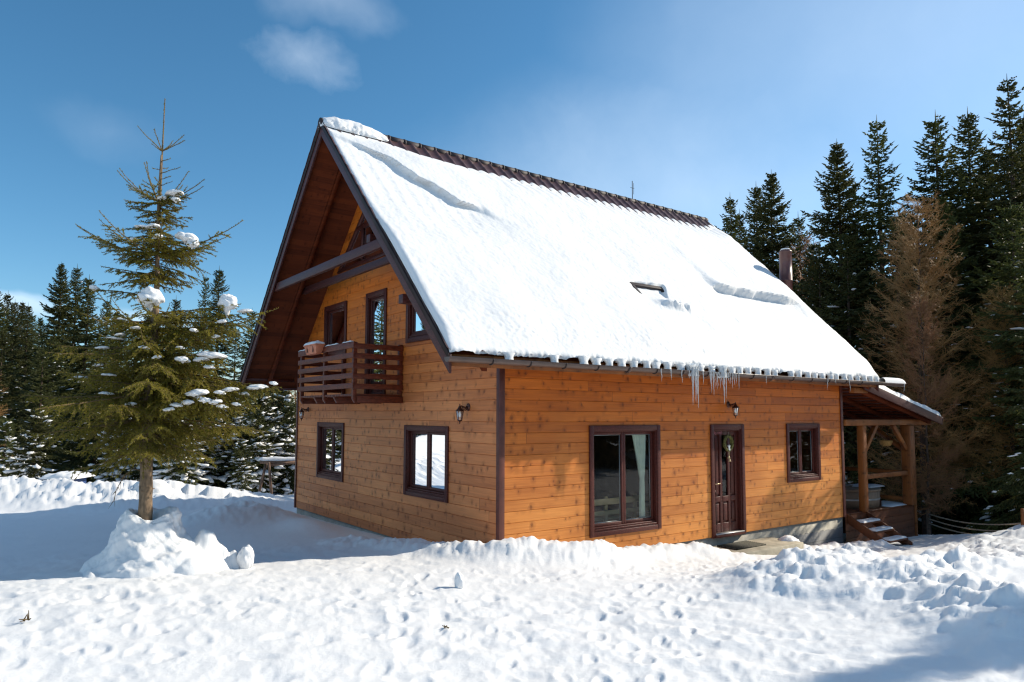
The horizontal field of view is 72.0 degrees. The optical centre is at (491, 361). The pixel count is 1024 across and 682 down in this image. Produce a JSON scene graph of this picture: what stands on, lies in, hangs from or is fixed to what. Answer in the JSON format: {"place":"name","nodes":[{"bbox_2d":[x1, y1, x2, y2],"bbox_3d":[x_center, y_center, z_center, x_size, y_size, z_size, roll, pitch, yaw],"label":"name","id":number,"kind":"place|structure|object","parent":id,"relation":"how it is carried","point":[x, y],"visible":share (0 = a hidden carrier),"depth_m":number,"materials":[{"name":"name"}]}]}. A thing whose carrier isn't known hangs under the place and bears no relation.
{"place":"outdoors","nodes":[
{"label":"outdoors","id":0,"kind":"place"},
{"bbox_2d":[0,416,1023,681],"bbox_3d":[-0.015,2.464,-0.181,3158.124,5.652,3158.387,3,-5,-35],"label":"snow ground","id":1,"kind":"structure","parent":0,"point":[306,598],"depth_m":6.49,"materials":[{"name":"snow"}]},
{"bbox_2d":[0,367,20,456],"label":"spruce tree","id":2,"kind":"object","parent":1,"relation":"on","point":[5,393],"visible":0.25,"depth_m":32.08,"materials":[{"name":"green plant"}]},
{"bbox_2d":[0,332,24,458],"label":"spruce tree","id":3,"kind":"object","parent":1,"relation":"on","point":[3,351],"visible":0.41,"depth_m":33.85,"materials":[{"name":"green plant"}]},
{"bbox_2d":[0,414,24,476],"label":"young spruce","id":4,"kind":"object","parent":1,"relation":"on","point":[5,427],"visible":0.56,"depth_m":25.87,"materials":[{"name":"green plant"}]},
{"bbox_2d":[0,291,25,446],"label":"spruce tree","id":5,"kind":"object","parent":1,"relation":"on","point":[4,329],"visible":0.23,"depth_m":37.93,"materials":[{"name":"green plant"}]},
{"bbox_2d":[0,293,26,456],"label":"spruce tree","id":6,"kind":"object","parent":1,"relation":"on","point":[10,329],"visible":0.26,"depth_m":41.81,"materials":[{"name":"green plant"}]},
{"bbox_2d":[7,302,30,417],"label":"spruce tree","id":7,"kind":"object","parent":1,"relation":"on","point":[16,312],"visible":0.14,"depth_m":49.78,"materials":[{"name":"green plant"}]},
{"bbox_2d":[6,302,37,401],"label":"spruce tree","id":8,"kind":"object","parent":1,"relation":"on","point":[21,307],"visible":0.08,"depth_m":52.74,"materials":[{"name":"green plant"}]},
{"bbox_2d":[10,306,41,418],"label":"spruce tree","id":9,"kind":"object","parent":1,"relation":"on","point":[27,341],"visible":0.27,"depth_m":50.76,"materials":[{"name":"green plant"}]},
{"bbox_2d":[16,311,42,380],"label":"spruce tree","id":10,"kind":"object","parent":1,"relation":"on","point":[35,325],"visible":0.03,"depth_m":55.88,"materials":[{"name":"green plant"}]},
{"bbox_2d":[3,407,57,478],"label":"young spruce","id":11,"kind":"object","parent":1,"relation":"on","point":[36,470],"visible":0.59,"depth_m":22.68,"materials":[{"name":"green plant"}]},
{"bbox_2d":[0,347,73,476],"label":"spruce tree","id":12,"kind":"object","parent":1,"relation":"on","point":[52,415],"visible":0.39,"depth_m":30.24,"materials":[{"name":"green plant"}]},
{"bbox_2d":[33,316,49,368],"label":"spruce tree","id":13,"kind":"object","parent":1,"relation":"on","point":[40,326],"visible":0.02,"depth_m":59.85,"materials":[{"name":"green plant"}]},
{"bbox_2d":[11,339,79,472],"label":"spruce tree","id":14,"kind":"object","parent":1,"relation":"on","point":[59,391],"visible":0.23,"depth_m":35.75,"materials":[{"name":"green plant"}]},
{"bbox_2d":[7,325,84,468],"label":"spruce tree","id":15,"kind":"object","parent":1,"relation":"on","point":[53,333],"visible":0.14,"depth_m":38.23,"materials":[{"name":"green plant"}]},
{"bbox_2d":[20,263,81,432],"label":"spruce tree","id":16,"kind":"object","parent":1,"relation":"on","point":[61,311],"visible":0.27,"depth_m":44.55,"materials":[{"name":"green plant"}]},
{"bbox_2d":[39,471,94,483],"bbox_3d":[-11.256,3.180,18.734,0.900,0.515,1.100,0,-4,0],"label":"snow mound","id":17,"kind":"object","parent":1,"relation":"on","point":[81,477],"visible":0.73,"depth_m":18.44,"materials":[{"name":"snow"}]},
{"bbox_2d":[51,263,96,393],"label":"spruce tree","id":18,"kind":"object","parent":1,"relation":"on","point":[75,282],"visible":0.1,"depth_m":46.75,"materials":[{"name":"green plant"}]},
{"bbox_2d":[56,274,98,450],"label":"spruce tree","id":19,"kind":"object","parent":1,"relation":"on","point":[86,338],"visible":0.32,"depth_m":43.42,"materials":[{"name":"green plant"}]},
{"bbox_2d":[58,344,114,482],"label":"spruce tree","id":20,"kind":"object","parent":1,"relation":"on","point":[71,460],"visible":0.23,"depth_m":33.35,"materials":[{"name":"green plant"}]},
{"bbox_2d":[68,300,127,481],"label":"spruce tree","id":21,"kind":"object","parent":1,"relation":"on","point":[105,332],"visible":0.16,"depth_m":42.52,"materials":[{"name":"green plant"}]},
{"bbox_2d":[88,429,139,481],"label":"young spruce","id":22,"kind":"object","parent":1,"relation":"on","point":[101,477],"visible":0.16,"depth_m":23.65,"materials":[{"name":"green plant"}]},
{"bbox_2d":[100,310,131,419],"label":"spruce tree","id":23,"kind":"object","parent":1,"relation":"on","point":[117,341],"visible":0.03,"depth_m":47.76,"materials":[{"name":"green plant"}]},
{"bbox_2d":[115,416,173,481],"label":"young spruce","id":24,"kind":"object","parent":1,"relation":"on","point":[138,467],"visible":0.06,"depth_m":23.84,"materials":[{"name":"green plant"}]},
{"bbox_2d":[18,98,281,519],"bbox_3d":[-3.901,-0.451,8.179,2.567,5.453,2.474,3,-5,-35],"label":"lone spruce","id":25,"kind":"object","parent":1,"relation":"on","point":[177,396],"visible":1,"depth_m":8.04,"materials":[{"name":"green plant"}]},
{"bbox_2d":[133,479,174,495],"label":"snow block","id":26,"kind":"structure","parent":1,"relation":"on","point":[160,486],"depth_m":17.51,"materials":[{"name":"snow"}]},
{"bbox_2d":[79,506,239,577],"bbox_3d":[-3.851,2.144,8.230,1.876,0.888,1.780,3,-5,-35],"label":"snow mound","id":27,"kind":"object","parent":1,"relation":"on","point":[162,542],"visible":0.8,"depth_m":7.90,"materials":[{"name":"snow"}]},
{"bbox_2d":[155,299,188,419],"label":"spruce tree","id":28,"kind":"object","parent":1,"relation":"on","point":[176,306],"visible":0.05,"depth_m":41.87,"materials":[{"name":"green plant"}]},
{"bbox_2d":[153,415,213,484],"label":"young spruce","id":29,"kind":"object","parent":1,"relation":"on","point":[180,474],"visible":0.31,"depth_m":22.78,"materials":[{"name":"green plant"}]},
{"bbox_2d":[185,334,215,389],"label":"spruce tree","id":30,"kind":"object","parent":1,"relation":"on","point":[193,351],"visible":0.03,"depth_m":33.92,"materials":[{"name":"green plant"}]},
{"bbox_2d":[192,277,225,383],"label":"spruce tree","id":31,"kind":"object","parent":1,"relation":"on","point":[204,293],"visible":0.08,"depth_m":36.80,"materials":[{"name":"green plant"}]},
{"bbox_2d":[186,412,232,487],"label":"young spruce","id":32,"kind":"object","parent":1,"relation":"on","point":[211,478],"visible":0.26,"depth_m":23.83,"materials":[{"name":"green plant"}]},
{"bbox_2d":[207,266,241,419],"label":"spruce tree","id":33,"kind":"object","parent":1,"relation":"on","point":[219,277],"visible":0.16,"depth_m":38.70,"materials":[{"name":"green plant"}]},
{"bbox_2d":[207,390,266,487],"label":"young spruce","id":34,"kind":"object","parent":1,"relation":"on","point":[225,478],"visible":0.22,"depth_m":24.60,"materials":[{"name":"green plant"}]},
{"bbox_2d":[212,333,264,444],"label":"spruce tree","id":35,"kind":"object","parent":1,"relation":"on","point":[231,351],"visible":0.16,"depth_m":32.82,"materials":[{"name":"green plant"}]},
{"bbox_2d":[224,440,258,490],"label":"young spruce","id":36,"kind":"object","parent":1,"relation":"on","point":[242,482],"visible":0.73,"depth_m":22.21,"materials":[{"name":"green plant"}]},
{"bbox_2d":[237,544,253,568],"bbox_3d":[-2.934,2.347,8.439,0.195,0.317,0.195,-2,-5,25],"label":"snow lump","id":37,"kind":"object","parent":1,"relation":"on","point":[245,557],"visible":0.93,"depth_m":8.37,"materials":[{"name":"snow"}]},
{"bbox_2d":[237,311,257,438],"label":"spruce tree","id":38,"kind":"object","parent":1,"relation":"on","point":[247,336],"visible":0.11,"depth_m":38.73,"materials":[{"name":"green plant"}]},
{"bbox_2d":[225,408,289,493],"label":"young spruce","id":39,"kind":"object","parent":1,"relation":"on","point":[257,443],"visible":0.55,"depth_m":24.23,"materials":[{"name":"green plant"}]},
{"bbox_2d":[232,392,293,492],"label":"young spruce","id":40,"kind":"object","parent":1,"relation":"on","point":[270,417],"visible":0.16,"depth_m":25.88,"materials":[{"name":"green plant"}]},
{"bbox_2d":[243,390,294,432],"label":"spruce tree","id":41,"kind":"object","parent":1,"relation":"on","point":[272,392],"visible":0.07,"depth_m":31.93,"materials":[{"name":"green plant"}]},
{"bbox_2d":[258,456,294,493],"bbox_3d":[-5.253,3.277,20.413,2.890,1.107,0.380,2,-4,-20],"label":"log rail","id":42,"kind":"object","parent":1,"relation":"on","point":[272,461],"visible":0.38,"depth_m":20.02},
{"bbox_2d":[258,398,295,494],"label":"young spruce","id":43,"kind":"object","parent":1,"relation":"on","point":[287,481],"visible":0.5,"depth_m":25.63,"materials":[{"name":"green plant"}]},
{"bbox_2d":[264,390,295,477],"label":"young spruce","id":44,"kind":"object","parent":1,"relation":"on","point":[283,395],"visible":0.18,"depth_m":28.28,"materials":[{"name":"green plant"}]},
{"bbox_2d":[454,572,463,588],"bbox_3d":[-0.345,2.386,7.633,0.106,0.220,0.107,1,-4,-6],"label":"snow lump","id":45,"kind":"object","parent":1,"relation":"on","point":[459,581],"visible":0.91,"depth_m":7.60,"materials":[{"name":"snow"}]},
{"bbox_2d":[239,117,905,546],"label":"timber house","id":46,"kind":"structure","parent":1,"relation":"on","point":[391,447],"depth_m":13.31,"materials":[{"name":"wood"}]},
{"bbox_2d":[303,340,324,355],"bbox_3d":[-3.438,-0.271,13.685,0.200,0.267,0.660,3,-5,-35],"label":"flower box","id":47,"kind":"object","parent":46,"relation":"attached to","point":[314,348],"visible":1,"depth_m":13.50,"materials":[{"name":"ceramic"}]},
{"bbox_2d":[316,422,344,481],"bbox_3d":[-3.515,1.960,15.541,0.125,1.245,1.464,3,-5,-35],"label":"window","id":48,"kind":"structure","parent":46,"relation":"in","point":[330,435],"depth_m":15.64,"materials":[{"name":"brown"}]},
{"bbox_2d":[324,300,346,354],"bbox_3d":[-3.422,-0.714,15.606,0.105,1.140,1.205,3,-5,-35],"label":"window","id":49,"kind":"structure","parent":46,"relation":"in","point":[335,315],"depth_m":15.68,"materials":[{"name":"brown"}]},
{"bbox_2d":[319,117,388,141],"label":"ridge snow","id":50,"kind":"structure","parent":46,"relation":"on","point":[350,126],"depth_m":13.64,"materials":[{"name":"snow"}]},
{"bbox_2d":[337,212,385,273],"bbox_3d":[-2.273,-2.885,14.087,0.049,1.660,3.860,3,-5,-35],"label":"window","id":51,"kind":"structure","parent":46,"relation":"in","point":[359,237],"depth_m":14.66,"materials":[{"name":"brown"}]},
{"bbox_2d":[364,288,387,393],"bbox_3d":[-2.255,-0.329,13.941,0.105,2.160,0.898,3,-5,-35],"label":"balcony door","id":52,"kind":"structure","parent":46,"relation":"in","point":[376,301],"depth_m":14.06,"materials":[{"name":"brown"}]},
{"bbox_2d":[405,305,430,342],"bbox_3d":[-1.122,-0.941,12.403,0.105,1.132,1.387,3,-5,-35],"label":"window","id":53,"kind":"structure","parent":46,"relation":"in","point":[415,331],"depth_m":12.80,"materials":[{"name":"brown"}]},
{"bbox_2d":[403,425,448,502],"bbox_3d":[-1.101,1.726,12.179,0.125,1.245,1.491,3,-5,-35],"label":"window","id":54,"kind":"structure","parent":46,"relation":"in","point":[426,448],"depth_m":12.20,"materials":[{"name":"brown"}]},
{"bbox_2d":[456,403,469,423],"bbox_3d":[-0.449,0.815,11.088,0.226,0.326,0.140,3,-5,-35],"label":"wall lamp","id":55,"kind":"object","parent":46,"relation":"attached to","point":[460,409],"visible":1,"depth_m":11.05,"materials":[{"name":"brown metal"}]},
{"bbox_2d":[325,126,905,383],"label":"roof snow","id":56,"kind":"structure","parent":46,"relation":"on","point":[502,265],"depth_m":13.08,"materials":[{"name":"snow"}]},
{"bbox_2d":[594,494,648,521],"bbox_3d":[2.174,2.796,12.791,1.800,0.779,0.500,3,-5,-35],"label":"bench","id":57,"kind":"object","parent":46,"relation":"on","point":[605,514],"visible":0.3,"depth_m":12.55,"materials":[{"name":"grey wood"}]},
{"bbox_2d":[588,425,661,537],"bbox_3d":[2.262,1.982,11.968,1.706,1.805,0.130,3,-5,-35],"label":"window","id":58,"kind":"structure","parent":46,"relation":"in","point":[623,525],"depth_m":12.00,"materials":[{"name":"brown wood"}]},
{"bbox_2d":[632,435,645,516],"bbox_3d":[2.588,1.955,12.364,0.360,1.520,0.044,3,-5,-35],"label":"curtain","id":59,"kind":"object","parent":46,"relation":"hanging from","point":[639,444],"visible":0.95,"depth_m":12.38,"materials":[{"name":"fabric"}]},
{"bbox_2d":[688,363,698,375],"bbox_3d":[3.476,0.134,12.091,0.273,0.220,0.109,3,-5,-35],"label":"ice sheet","id":60,"kind":"object","parent":46,"relation":"on","point":[691,365],"visible":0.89,"depth_m":12.03,"materials":[{"name":"white"}]},
{"bbox_2d":[718,365,727,377],"bbox_3d":[4.129,0.172,12.559,0.275,0.220,0.105,3,-5,-35],"label":"ice sheet","id":61,"kind":"object","parent":46,"relation":"on","point":[721,367],"visible":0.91,"depth_m":12.50,"materials":[{"name":"white"}]},
{"bbox_2d":[710,424,746,538],"bbox_3d":[4.528,2.268,13.572,1.037,2.120,0.175,3,-5,-35],"label":"door","id":62,"kind":"structure","parent":46,"relation":"in","point":[728,512],"depth_m":13.64,"materials":[{"name":"brown wood"}]},
{"bbox_2d":[723,434,733,461],"bbox_3d":[4.568,1.633,13.560,0.339,0.565,0.081,3,-5,-35],"label":"door wreath","id":63,"kind":"object","parent":62,"relation":"hanging from","point":[730,447],"depth_m":13.53,"materials":[{"name":"green plant"}]},
{"bbox_2d":[726,401,738,417],"bbox_3d":[4.665,0.926,13.585,0.140,0.326,0.226,3,-5,-35],"label":"wall lamp","id":64,"kind":"object","parent":46,"relation":"attached to","point":[728,404],"visible":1,"depth_m":13.53,"materials":[{"name":"brown metal"}]},
{"bbox_2d":[786,423,820,482],"bbox_3d":[6.668,1.940,15.140,1.272,1.227,0.140,3,-5,-35],"label":"window","id":65,"kind":"structure","parent":46,"relation":"in","point":[799,475],"depth_m":15.19,"materials":[{"name":"brown wood"}]},
{"bbox_2d":[714,197,746,249],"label":"spruce tree","id":66,"kind":"object","parent":1,"relation":"on","point":[729,228],"visible":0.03,"depth_m":33.73,"materials":[{"name":"green plant"}]},
{"bbox_2d":[734,209,749,246],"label":"spruce tree","id":67,"kind":"object","parent":1,"relation":"on","point":[741,225],"visible":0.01,"depth_m":36.82,"materials":[{"name":"green plant"}]},
{"bbox_2d":[713,537,803,554],"bbox_3d":[5.009,3.653,13.317,2.000,0.395,0.749,3,-5,-35],"label":"doorstep","id":68,"kind":"object","parent":1,"relation":"on","point":[774,546],"visible":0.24,"depth_m":13.19,"materials":[{"name":"stone"}]},
{"bbox_2d":[717,540,765,549],"bbox_3d":[4.691,3.430,13.188,0.912,0.026,0.425,3,-5,-35],"label":"door mat","id":69,"kind":"object","parent":68,"relation":"on","point":[745,544],"depth_m":13.11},
{"bbox_2d":[778,535,799,541],"bbox_3d":[5.855,3.602,13.876,0.600,0.381,0.397,3,-5,-35],"label":"snow lump","id":70,"kind":"object","parent":68,"relation":"on","point":[787,538],"visible":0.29,"depth_m":13.78,"materials":[{"name":"snow"}]},
{"bbox_2d":[741,187,777,274],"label":"spruce tree","id":71,"kind":"object","parent":1,"relation":"on","point":[755,196],"visible":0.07,"depth_m":32.85,"materials":[{"name":"green plant"}]},
{"bbox_2d":[746,172,808,298],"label":"spruce tree","id":72,"kind":"object","parent":1,"relation":"on","point":[776,244],"visible":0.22,"depth_m":31.53,"materials":[{"name":"green plant"}]},
{"bbox_2d":[777,264,804,296],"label":"spruce tree","id":73,"kind":"object","parent":1,"relation":"on","point":[797,293],"visible":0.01,"depth_m":28.69,"materials":[{"name":"green plant"}]},
{"bbox_2d":[774,230,823,299],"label":"larch tree","id":74,"kind":"object","parent":1,"relation":"on","point":[805,240],"visible":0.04,"depth_m":32.42,"materials":[{"name":"brown plant"}]},
{"bbox_2d":[791,217,811,298],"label":"spruce tree","id":75,"kind":"object","parent":1,"relation":"on","point":[799,226],"visible":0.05,"depth_m":35.87,"materials":[{"name":"green plant"}]},
{"bbox_2d":[793,238,838,314],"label":"spruce tree","id":76,"kind":"object","parent":1,"relation":"on","point":[813,246],"visible":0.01,"depth_m":31.25,"materials":[{"name":"green plant"}]},
{"bbox_2d":[801,252,855,482],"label":"spruce tree","id":77,"kind":"object","parent":1,"relation":"on","point":[819,268],"visible":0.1,"depth_m":25.82,"materials":[{"name":"green plant"}]},
{"bbox_2d":[796,142,897,483],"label":"spruce tree","id":78,"kind":"object","parent":1,"relation":"on","point":[837,225],"visible":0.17,"depth_m":26.52,"materials":[{"name":"green plant"}]},
{"bbox_2d":[833,235,879,450],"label":"spruce tree","id":79,"kind":"object","parent":1,"relation":"on","point":[868,267],"depth_m":27.72,"materials":[{"name":"green plant"}]},
{"bbox_2d":[814,233,944,531],"bbox_3d":[12.560,1.097,24.530,5.634,11.657,5.654,-1,-4,15],"label":"spruce tree","id":80,"kind":"object","parent":1,"relation":"on","point":[846,297],"visible":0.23,"depth_m":24.49,"materials":[{"name":"green plant"}]},
{"bbox_2d":[842,386,942,544],"bbox_3d":[8.968,2.769,18.386,4.320,4.433,4.720,3,-5,-35],"label":"covered porch","id":81,"kind":"object","parent":1,"relation":"on","point":[872,408],"visible":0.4,"depth_m":17.42,"materials":[{"name":"wood"}]},
{"bbox_2d":[845,483,880,508],"bbox_3d":[8.786,3.344,17.820,1.900,0.488,1.900,3,-5,-35],"label":"hot tub","id":82,"kind":"object","parent":81,"relation":"on","point":[852,497],"visible":0.31,"depth_m":16.96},
{"bbox_2d":[849,484,883,487],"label":"tub snow","id":83,"kind":"structure","parent":82,"relation":"on","point":[870,485],"depth_m":17.61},
{"bbox_2d":[857,518,879,522],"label":"snow on step","id":84,"kind":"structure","parent":81,"relation":"on","point":[868,520],"depth_m":16.03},
{"bbox_2d":[869,526,892,531],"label":"snow on step","id":85,"kind":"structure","parent":81,"relation":"on","point":[879,528],"depth_m":15.77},
{"bbox_2d":[878,426,892,445],"bbox_3d":[10.125,1.857,18.096,0.340,0.621,0.340,3,-5,-35],"label":"hanging basket","id":86,"kind":"object","parent":81,"relation":"hanging from","point":[888,442],"visible":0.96,"depth_m":17.98,"materials":[{"name":"wicker"}]},
{"bbox_2d":[881,501,906,506],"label":"deck snow","id":87,"kind":"structure","parent":81,"relation":"on","point":[889,503],"depth_m":17.68,"materials":[{"name":"snow"}]},
{"bbox_2d":[883,535,906,540],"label":"snow on step","id":88,"kind":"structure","parent":81,"relation":"on","point":[893,538],"depth_m":15.53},
{"bbox_2d":[879,385,940,415],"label":"porch snow","id":89,"kind":"structure","parent":81,"relation":"on","point":[900,395],"depth_m":17.25,"materials":[{"name":"snow"}]},
{"bbox_2d":[833,114,960,509],"bbox_3d":[14.617,-1.274,25.296,6.727,15.779,5.714,1,-4,-9],"label":"spruce tree","id":90,"kind":"object","parent":1,"relation":"on","point":[872,216],"visible":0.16,"depth_m":25.51,"materials":[{"name":"green plant"}]},
{"bbox_2d":[846,218,999,534],"bbox_3d":[13.033,0.786,23.475,5.623,11.545,4.946,-1,-4,14],"label":"spruce tree","id":91,"kind":"object","parent":1,"relation":"on","point":[970,507],"visible":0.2,"depth_m":22.83,"materials":[{"name":"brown plant"}]},
{"bbox_2d":[885,292,966,534],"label":"larch tree","id":92,"kind":"object","parent":1,"relation":"on","point":[923,489],"visible":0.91,"depth_m":19.49,"materials":[{"name":"brown plant"}]},
{"bbox_2d":[869,221,984,533],"bbox_3d":[14.822,0.555,25.276,4.949,11.461,4.606,0,-4,6],"label":"spruce tree","id":93,"kind":"object","parent":1,"relation":"on","point":[913,320],"visible":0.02,"depth_m":25.02,"materials":[{"name":"green plant"}]},
{"bbox_2d":[845,189,1021,534],"bbox_3d":[12.997,0.001,21.627,4.782,10.677,4.751,1,-4,-16],"label":"larch tree","id":94,"kind":"object","parent":1,"relation":"on","point":[915,253],"visible":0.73,"depth_m":21.41,"materials":[{"name":"brown plant"}]},
{"bbox_2d":[881,112,1007,527],"bbox_3d":[17.153,-1.413,26.270,6.388,16.495,6.716,-2,-5,29],"label":"spruce tree","id":95,"kind":"object","parent":1,"relation":"on","point":[936,157],"visible":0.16,"depth_m":26.36,"materials":[{"name":"green plant"}]},
{"bbox_2d":[896,322,1003,534],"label":"spruce tree","id":96,"kind":"object","parent":1,"relation":"on","point":[961,513],"visible":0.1,"depth_m":22.75,"materials":[{"name":"green plant"}]},
{"bbox_2d":[902,193,1007,531],"bbox_3d":[15.911,0.497,24.671,4.639,13.020,4.817,-2,-5,27],"label":"spruce tree","id":97,"kind":"object","parent":1,"relation":"on","point":[962,265],"visible":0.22,"depth_m":24.31,"materials":[{"name":"green plant"}]},
{"bbox_2d":[926,509,1023,534],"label":"rope fence","id":98,"kind":"object","parent":1,"relation":"on","point":[928,519],"visible":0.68,"depth_m":17.87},
{"bbox_2d":[949,107,1009,382],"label":"spruce tree","id":99,"kind":"object","parent":1,"relation":"on","point":[970,140],"visible":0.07,"depth_m":27.79,"materials":[{"name":"green plant"}]},
{"bbox_2d":[937,200,1023,533],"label":"spruce tree","id":100,"kind":"object","parent":1,"relation":"on","point":[1011,211],"visible":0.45,"depth_m":21.46,"materials":[{"name":"green plant"}]},
{"bbox_2d":[938,76,1023,507],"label":"spruce tree","id":101,"kind":"object","parent":1,"relation":"on","point":[1016,196],"visible":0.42,"depth_m":24.66,"materials":[{"name":"green plant"}]},
{"bbox_2d":[939,209,1023,533],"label":"spruce tree","id":102,"kind":"object","parent":1,"relation":"on","point":[1012,338],"visible":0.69,"depth_m":19.99,"materials":[{"name":"green plant"}]},
{"bbox_2d":[955,144,1012,422],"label":"spruce tree","id":103,"kind":"object","parent":1,"relation":"on","point":[984,168],"visible":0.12,"depth_m":26.20,"materials":[{"name":"green plant"}]},
{"bbox_2d":[947,283,1023,511],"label":"larch tree","id":104,"kind":"object","parent":1,"relation":"on","point":[1006,363],"visible":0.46,"depth_m":20.98,"materials":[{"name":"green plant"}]},
{"bbox_2d":[979,325,1023,525],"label":"spruce tree","id":105,"kind":"object","parent":1,"relation":"on","point":[1019,478],"visible":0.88,"depth_m":17.67,"materials":[{"name":"green plant"}]},
{"bbox_2d":[996,114,1023,207],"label":"spruce tree","id":106,"kind":"object","parent":1,"relation":"on","point":[1019,143],"visible":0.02,"depth_m":29.86,"materials":[{"name":"green plant"}]},
{"bbox_2d":[0,0,1023,407],"label":"sky","id":107,"kind":"structure","parent":0,"point":[691,103],"materials":[{"name":"blue"}]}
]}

